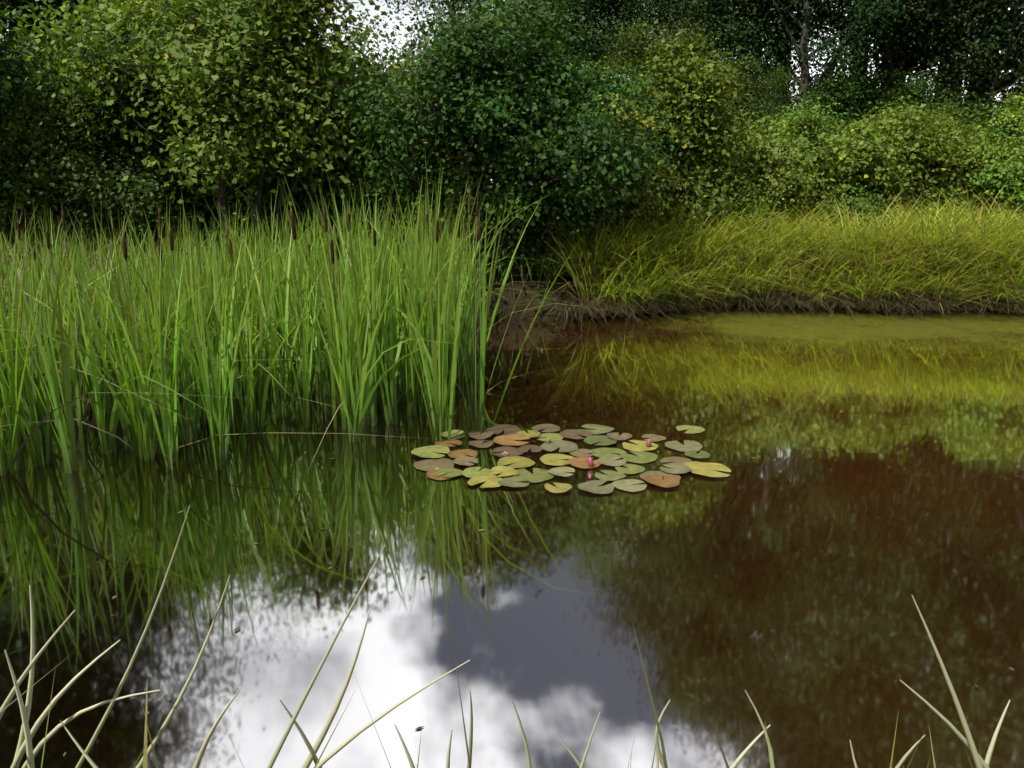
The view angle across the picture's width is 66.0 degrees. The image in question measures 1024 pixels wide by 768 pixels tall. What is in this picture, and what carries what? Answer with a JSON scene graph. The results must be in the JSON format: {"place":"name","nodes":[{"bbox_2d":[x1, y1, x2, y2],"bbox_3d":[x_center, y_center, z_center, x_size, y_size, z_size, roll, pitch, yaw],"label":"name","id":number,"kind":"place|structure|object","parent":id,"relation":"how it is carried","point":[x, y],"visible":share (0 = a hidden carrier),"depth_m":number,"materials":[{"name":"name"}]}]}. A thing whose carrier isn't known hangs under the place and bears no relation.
{"place":"outdoors","nodes":[
{"label":"outdoors","id":0,"kind":"place"},
{"bbox_2d":[0,193,1022,319],"bbox_3d":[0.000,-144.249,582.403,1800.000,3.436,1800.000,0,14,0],"label":"ground","id":1,"kind":"structure","parent":0,"point":[525,298],"depth_m":9.35,"materials":[{"name":"soil"}]},
{"bbox_2d":[0,0,39,46],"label":"oak tree","id":2,"kind":"object","parent":1,"relation":"on","point":[8,20],"visible":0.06,"depth_m":14.07,"materials":[{"name":"green plant"}]},
{"bbox_2d":[0,80,48,244],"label":"shrub","id":3,"kind":"object","parent":1,"relation":"on","point":[7,212],"visible":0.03,"depth_m":11.23,"materials":[{"name":"green plant"}]},
{"bbox_2d":[0,62,72,238],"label":"bush","id":4,"kind":"object","parent":1,"relation":"on","point":[14,219],"visible":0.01,"depth_m":12.57,"materials":[{"name":"green plant"}]},
{"bbox_2d":[0,0,89,245],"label":"shrub","id":5,"kind":"object","parent":1,"relation":"on","point":[16,80],"visible":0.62,"depth_m":9.73,"materials":[{"name":"green plant"}]},
{"bbox_2d":[0,0,108,236],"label":"oak tree","id":6,"kind":"object","parent":1,"relation":"on","point":[11,23],"visible":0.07,"depth_m":13.51,"materials":[{"name":"green plant"}]},
{"bbox_2d":[0,0,108,62],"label":"oak tree","id":7,"kind":"object","parent":1,"relation":"on","point":[58,18],"visible":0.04,"depth_m":13.46,"materials":[{"name":"green plant"}]},
{"bbox_2d":[2,0,141,221],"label":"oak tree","id":8,"kind":"object","parent":1,"relation":"on","point":[33,22],"visible":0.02,"depth_m":15.48,"materials":[{"name":"green plant"}]},
{"bbox_2d":[0,81,154,265],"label":"shrub","id":9,"kind":"object","parent":1,"relation":"on","point":[22,199],"visible":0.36,"depth_m":9.97,"materials":[{"name":"green plant"}]},
{"bbox_2d":[0,35,187,242],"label":"shrub","id":10,"kind":"object","parent":1,"relation":"on","point":[31,50],"depth_m":10.65,"materials":[{"name":"green plant"}]},
{"bbox_2d":[10,0,200,235],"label":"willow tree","id":11,"kind":"object","parent":1,"relation":"on","point":[102,31],"visible":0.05,"depth_m":12.07,"materials":[{"name":"green plant"}]},
{"bbox_2d":[0,9,237,263],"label":"shrub","id":12,"kind":"object","parent":1,"relation":"on","point":[140,195],"visible":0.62,"depth_m":9.73,"materials":[{"name":"green plant"}]},
{"bbox_2d":[0,0,336,250],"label":"tree","id":13,"kind":"object","parent":1,"relation":"on","point":[144,23],"visible":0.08,"depth_m":10.44,"materials":[{"name":"green plant"}]},
{"bbox_2d":[48,0,315,223],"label":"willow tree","id":14,"kind":"object","parent":1,"relation":"on","point":[122,42],"depth_m":15.71,"materials":[{"name":"green plant"}]},
{"bbox_2d":[3,0,413,261],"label":"tree","id":15,"kind":"object","parent":1,"relation":"on","point":[216,60],"visible":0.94,"depth_m":9.10,"materials":[{"name":"green plant"}]},
{"bbox_2d":[135,0,403,229],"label":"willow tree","id":16,"kind":"object","parent":1,"relation":"on","point":[361,30],"visible":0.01,"depth_m":12.19,"materials":[{"name":"green plant"}]},
{"bbox_2d":[149,22,400,258],"bbox_3d":[-3.219,-3.377,10.949,3.855,3.344,2.960,6,15,23],"label":"shrub","id":17,"kind":"object","parent":1,"relation":"on","point":[211,195],"visible":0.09,"depth_m":10.47,"materials":[{"name":"green plant"}]},
{"bbox_2d":[206,57,412,252],"bbox_3d":[-2.661,-3.098,10.753,2.988,2.933,3.465,-9,16,-31],"label":"shrub","id":18,"kind":"object","parent":1,"relation":"on","point":[337,200],"visible":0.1,"depth_m":10.45,"materials":[{"name":"green plant"}]},
{"bbox_2d":[303,50,392,228],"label":"bush","id":19,"kind":"object","parent":1,"relation":"on","point":[325,203],"visible":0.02,"depth_m":13.80,"materials":[{"name":"green plant"}]},
{"bbox_2d":[315,40,456,249],"bbox_3d":[-2.082,-3.385,11.569,3.534,3.065,2.714,-8,16,-30],"label":"shrub","id":20,"kind":"object","parent":1,"relation":"on","point":[386,205],"visible":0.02,"depth_m":11.84,"materials":[{"name":"green plant"}]},
{"bbox_2d":[355,0,512,171],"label":"alder tree","id":21,"kind":"object","parent":1,"relation":"on","point":[450,4],"visible":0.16,"depth_m":16.51,"materials":[{"name":"green plant"}]},
{"bbox_2d":[343,41,547,268],"bbox_3d":[-0.986,-2.766,9.943,2.467,2.786,3.212,-4,14,-15],"label":"bush","id":22,"kind":"object","parent":1,"relation":"on","point":[442,154],"visible":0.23,"depth_m":9.23,"materials":[{"name":"green plant"}]},
{"bbox_2d":[305,0,672,281],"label":"bush","id":23,"kind":"object","parent":1,"relation":"on","point":[482,51],"visible":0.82,"depth_m":8.63,"materials":[{"name":"green plant"}]},
{"bbox_2d":[416,0,599,53],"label":"oak tree","id":24,"kind":"object","parent":1,"relation":"on","point":[493,10],"depth_m":23.40,"materials":[{"name":"green plant"}]},
{"bbox_2d":[1,177,1023,330],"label":"bank grass","id":25,"kind":"structure","parent":1,"relation":"on","point":[877,266],"depth_m":9.63,"materials":[{"name":"green plant"}]},
{"bbox_2d":[491,32,623,185],"bbox_3d":[0.934,-3.961,12.930,2.932,3.278,4.151,7,16,26],"label":"shrub","id":26,"kind":"object","parent":1,"relation":"on","point":[605,61],"depth_m":12.35,"materials":[{"name":"green plant"}]},
{"bbox_2d":[454,0,669,76],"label":"willow tree","id":27,"kind":"object","parent":1,"relation":"on","point":[534,6],"visible":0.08,"depth_m":15.14,"materials":[{"name":"green plant"}]},
{"bbox_2d":[459,32,687,273],"bbox_3d":[0.604,-2.786,9.702,2.988,2.933,3.465,1,14,4],"label":"bush","id":28,"kind":"object","parent":1,"relation":"on","point":[597,114],"visible":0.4,"depth_m":8.97,"materials":[{"name":"green plant"}]},
{"bbox_2d":[531,0,682,92],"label":"oak tree","id":29,"kind":"object","parent":1,"relation":"on","point":[605,4],"visible":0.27,"depth_m":14.83,"materials":[{"name":"green plant"}]},
{"bbox_2d":[564,0,662,76],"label":"alder tree","id":30,"kind":"object","parent":1,"relation":"on","point":[610,25],"depth_m":23.34,"materials":[{"name":"green plant"}]},
{"bbox_2d":[532,88,698,276],"bbox_3d":[1.229,-2.538,9.891,2.097,2.368,2.730,-2,14,-6],"label":"shrub","id":31,"kind":"object","parent":1,"relation":"on","point":[645,198],"visible":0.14,"depth_m":9.53,"materials":[{"name":"green plant"}]},
{"bbox_2d":[574,10,678,79],"bbox_3d":[2.836,-8.242,17.919,5.017,8.509,3.794,13,19,42],"label":"birch tree","id":32,"kind":"object","parent":1,"relation":"on","point":[619,24],"visible":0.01,"depth_m":18.15,"materials":[{"name":"green plant"}]},
{"bbox_2d":[634,171,699,223],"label":"bush","id":33,"kind":"object","parent":1,"relation":"on","point":[674,196],"visible":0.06,"depth_m":10.74,"materials":[{"name":"green plant"}]},
{"bbox_2d":[573,0,776,101],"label":"oak tree","id":34,"kind":"object","parent":1,"relation":"on","point":[690,4],"visible":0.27,"depth_m":13.62,"materials":[{"name":"green plant"}]},
{"bbox_2d":[583,20,771,250],"bbox_3d":[1.852,-3.273,10.881,2.714,3.065,3.534,-10,17,-35],"label":"shrub","id":35,"kind":"object","parent":1,"relation":"on","point":[698,119],"visible":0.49,"depth_m":10.15,"materials":[{"name":"green plant"}]},
{"bbox_2d":[602,13,763,121],"bbox_3d":[2.656,-4.466,13.288,2.806,3.465,3.561,-11,18,-39],"label":"willow tree","id":36,"kind":"object","parent":1,"relation":"on","point":[634,43],"visible":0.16,"depth_m":13.04,"materials":[{"name":"green plant"}]},
{"bbox_2d":[595,0,810,56],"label":"oak tree","id":37,"kind":"object","parent":1,"relation":"on","point":[697,15],"visible":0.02,"depth_m":23.46,"materials":[{"name":"green plant"}]},
{"bbox_2d":[682,160,745,216],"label":"bush","id":38,"kind":"object","parent":1,"relation":"on","point":[719,184],"visible":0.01,"depth_m":11.37,"materials":[{"name":"green plant"}]},
{"bbox_2d":[685,94,757,176],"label":"shrub","id":39,"kind":"object","parent":1,"relation":"on","point":[726,158],"visible":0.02,"depth_m":11.78,"materials":[{"name":"green plant"}]},
{"bbox_2d":[598,0,871,134],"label":"oak tree","id":40,"kind":"object","parent":1,"relation":"on","point":[785,17],"visible":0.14,"depth_m":14.76,"materials":[{"name":"green plant"}]},
{"bbox_2d":[618,0,861,128],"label":"oak tree","id":41,"kind":"object","parent":1,"relation":"on","point":[761,54],"visible":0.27,"depth_m":14.30,"materials":[{"name":"green plant"}]},
{"bbox_2d":[647,1,834,66],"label":"oak tree","id":42,"kind":"object","parent":1,"relation":"on","point":[761,30],"visible":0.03,"depth_m":23.16,"materials":[{"name":"green plant"}]},
{"bbox_2d":[712,168,801,244],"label":"bush","id":43,"kind":"object","parent":1,"relation":"on","point":[759,199],"visible":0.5,"depth_m":10.45,"materials":[{"name":"green plant"}]},
{"bbox_2d":[722,62,808,136],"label":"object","id":44,"kind":"object","parent":1,"relation":"on","point":[758,105],"visible":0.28,"depth_m":13.42,"materials":[{"name":"green plant"}]},
{"bbox_2d":[722,112,819,173],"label":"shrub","id":45,"kind":"object","parent":1,"relation":"on","point":[758,140],"visible":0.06,"depth_m":12.00,"materials":[{"name":"green plant"}]},
{"bbox_2d":[727,148,826,233],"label":"shrub","id":46,"kind":"object","parent":1,"relation":"on","point":[785,181],"visible":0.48,"depth_m":10.42,"materials":[{"name":"green plant"}]},
{"bbox_2d":[731,113,864,231],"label":"shrub","id":47,"kind":"object","parent":1,"relation":"on","point":[818,157],"visible":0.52,"depth_m":10.79,"materials":[{"name":"green plant"}]},
{"bbox_2d":[734,96,863,199],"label":"shrub","id":48,"kind":"object","parent":1,"relation":"on","point":[805,118],"visible":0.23,"depth_m":11.89,"materials":[{"name":"green plant"}]},
{"bbox_2d":[676,0,946,120],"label":"oak tree","id":49,"kind":"object","parent":1,"relation":"on","point":[808,87],"visible":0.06,"depth_m":14.83,"materials":[{"name":"green plant"}]},
{"bbox_2d":[692,0,936,146],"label":"oak tree","id":50,"kind":"object","parent":1,"relation":"on","point":[804,57],"visible":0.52,"depth_m":13.73,"materials":[{"name":"green plant"}]},
{"bbox_2d":[749,51,916,137],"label":"shrub","id":51,"kind":"object","parent":1,"relation":"on","point":[843,91],"visible":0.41,"depth_m":13.75,"materials":[{"name":"green plant"}]},
{"bbox_2d":[813,155,852,205],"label":"herb","id":52,"kind":"object","parent":1,"relation":"on","point":[830,177],"visible":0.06,"depth_m":11.44,"materials":[{"name":"green plant"}]},
{"bbox_2d":[825,187,898,214],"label":"herb","id":53,"kind":"object","parent":1,"relation":"on","point":[874,200],"visible":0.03,"depth_m":11.46,"materials":[{"name":"green plant"}]},
{"bbox_2d":[829,183,896,232],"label":"bush","id":54,"kind":"object","parent":1,"relation":"on","point":[858,201],"visible":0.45,"depth_m":10.59,"materials":[{"name":"green plant"}]},
{"bbox_2d":[818,101,930,144],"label":"shrub","id":55,"kind":"object","parent":1,"relation":"on","point":[877,120],"visible":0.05,"depth_m":12.21,"materials":[{"name":"green plant"}]},
{"bbox_2d":[808,113,944,229],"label":"shrub","id":56,"kind":"object","parent":1,"relation":"on","point":[869,156],"visible":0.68,"depth_m":10.84,"materials":[{"name":"green plant"}]},
{"bbox_2d":[745,0,1022,95],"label":"oak tree","id":57,"kind":"object","parent":1,"relation":"on","point":[885,62],"visible":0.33,"depth_m":14.01,"materials":[{"name":"green plant"}]},
{"bbox_2d":[804,103,965,217],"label":"shrub","id":58,"kind":"object","parent":1,"relation":"on","point":[928,152],"visible":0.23,"depth_m":11.20,"materials":[{"name":"green plant"}]},
{"bbox_2d":[837,104,966,214],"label":"bush","id":59,"kind":"object","parent":1,"relation":"on","point":[889,116],"visible":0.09,"depth_m":11.43,"materials":[{"name":"green plant"}]},
{"bbox_2d":[791,0,1023,111],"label":"oak tree","id":60,"kind":"object","parent":1,"relation":"on","point":[963,65],"visible":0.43,"depth_m":13.66,"materials":[{"name":"green plant"}]},
{"bbox_2d":[893,170,933,213],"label":"herb","id":61,"kind":"object","parent":1,"relation":"on","point":[914,192],"visible":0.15,"depth_m":11.51,"materials":[{"name":"green plant"}]},
{"bbox_2d":[818,0,1010,80],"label":"oak tree","id":62,"kind":"object","parent":1,"relation":"on","point":[866,47],"depth_m":23.17,"materials":[{"name":"green plant"}]},
{"bbox_2d":[847,95,989,172],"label":"shrub","id":63,"kind":"object","parent":1,"relation":"on","point":[947,126],"visible":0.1,"depth_m":12.11,"materials":[{"name":"green plant"}]},
{"bbox_2d":[818,0,1023,104],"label":"oak tree","id":64,"kind":"object","parent":1,"relation":"on","point":[913,62],"visible":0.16,"depth_m":14.36,"materials":[{"name":"green plant"}]},
{"bbox_2d":[867,115,979,215],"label":"shrub","id":65,"kind":"object","parent":1,"relation":"on","point":[940,170],"visible":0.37,"depth_m":11.37,"materials":[{"name":"green plant"}]},
{"bbox_2d":[853,62,1004,144],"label":"shrub","id":66,"kind":"object","parent":1,"relation":"on","point":[919,95],"visible":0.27,"depth_m":13.65,"materials":[{"name":"green plant"}]},
{"bbox_2d":[851,0,1023,124],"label":"oak tree","id":67,"kind":"object","parent":1,"relation":"on","point":[994,85],"visible":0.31,"depth_m":13.53,"materials":[{"name":"green plant"}]},
{"bbox_2d":[909,161,974,216],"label":"bush","id":68,"kind":"object","parent":1,"relation":"on","point":[958,180],"visible":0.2,"depth_m":11.40,"materials":[{"name":"green plant"}]},
{"bbox_2d":[918,141,976,215],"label":"shrub","id":69,"kind":"object","parent":1,"relation":"on","point":[952,148],"visible":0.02,"depth_m":11.46,"materials":[{"name":"green plant"}]},
{"bbox_2d":[892,0,1023,125],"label":"oak tree","id":70,"kind":"object","parent":1,"relation":"on","point":[976,12],"visible":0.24,"depth_m":13.94,"materials":[{"name":"green plant"}]},
{"bbox_2d":[925,133,1011,215],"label":"shrub","id":71,"kind":"object","parent":1,"relation":"on","point":[962,190],"visible":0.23,"depth_m":11.38,"materials":[{"name":"green plant"}]},
{"bbox_2d":[937,123,1023,220],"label":"shrub","id":72,"kind":"object","parent":1,"relation":"on","point":[972,160],"visible":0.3,"depth_m":11.04,"materials":[{"name":"green plant"}]},
{"bbox_2d":[942,113,1023,212],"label":"shrub","id":73,"kind":"object","parent":1,"relation":"on","point":[998,134],"visible":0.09,"depth_m":11.50,"materials":[{"name":"green plant"}]},
{"bbox_2d":[942,1,1023,131],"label":"oak tree","id":74,"kind":"object","parent":1,"relation":"on","point":[988,89],"visible":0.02,"depth_m":15.58,"materials":[{"name":"green plant"}]},
{"bbox_2d":[964,142,1023,227],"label":"shrub","id":75,"kind":"object","parent":1,"relation":"on","point":[1003,174],"visible":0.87,"depth_m":10.61,"materials":[{"name":"green plant"}]},
{"bbox_2d":[968,86,1023,211],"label":"shrub","id":76,"kind":"object","parent":1,"relation":"on","point":[1012,116],"visible":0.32,"depth_m":11.43,"materials":[{"name":"green plant"}]},
{"bbox_2d":[970,147,1021,214],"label":"shrub","id":77,"kind":"object","parent":1,"relation":"on","point":[1011,152],"visible":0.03,"depth_m":10.96,"materials":[{"name":"green plant"}]},
{"bbox_2d":[972,60,1023,135],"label":"tree","id":78,"kind":"object","parent":1,"relation":"on","point":[1018,89],"visible":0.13,"depth_m":13.83,"materials":[{"name":"green plant"}]},
{"bbox_2d":[995,1,1023,91],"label":"oak tree","id":79,"kind":"object","parent":1,"relation":"on","point":[1022,56],"visible":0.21,"depth_m":14.38,"materials":[{"name":"green plant"}]},
{"bbox_2d":[0,0,1022,182],"label":"sky","id":80,"kind":"structure","parent":0,"point":[372,12],"materials":[{"name":"white"}]},
{"bbox_2d":[0,308,1023,767],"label":"pond water","id":81,"kind":"structure","parent":0,"point":[784,570],"depth_m":3.20,"materials":[{"name":"brown liquid"}]},
{"bbox_2d":[0,157,610,475],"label":"cattails","id":82,"kind":"object","parent":81,"relation":"in","point":[222,327],"visible":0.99,"depth_m":5.05,"materials":[{"name":"green plant"}]},
{"bbox_2d":[0,505,1010,767],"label":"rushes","id":83,"kind":"object","parent":81,"relation":"in","point":[24,743],"visible":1,"depth_m":1.54,"materials":[{"name":"green plant"}]},
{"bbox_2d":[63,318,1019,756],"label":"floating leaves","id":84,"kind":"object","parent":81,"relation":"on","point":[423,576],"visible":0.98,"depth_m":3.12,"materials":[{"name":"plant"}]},
{"bbox_2d":[411,424,730,493],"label":"water lilies","id":85,"kind":"object","parent":81,"relation":"on","point":[667,477],"visible":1,"depth_m":4.45,"materials":[{"name":"green plant"}]}
]}

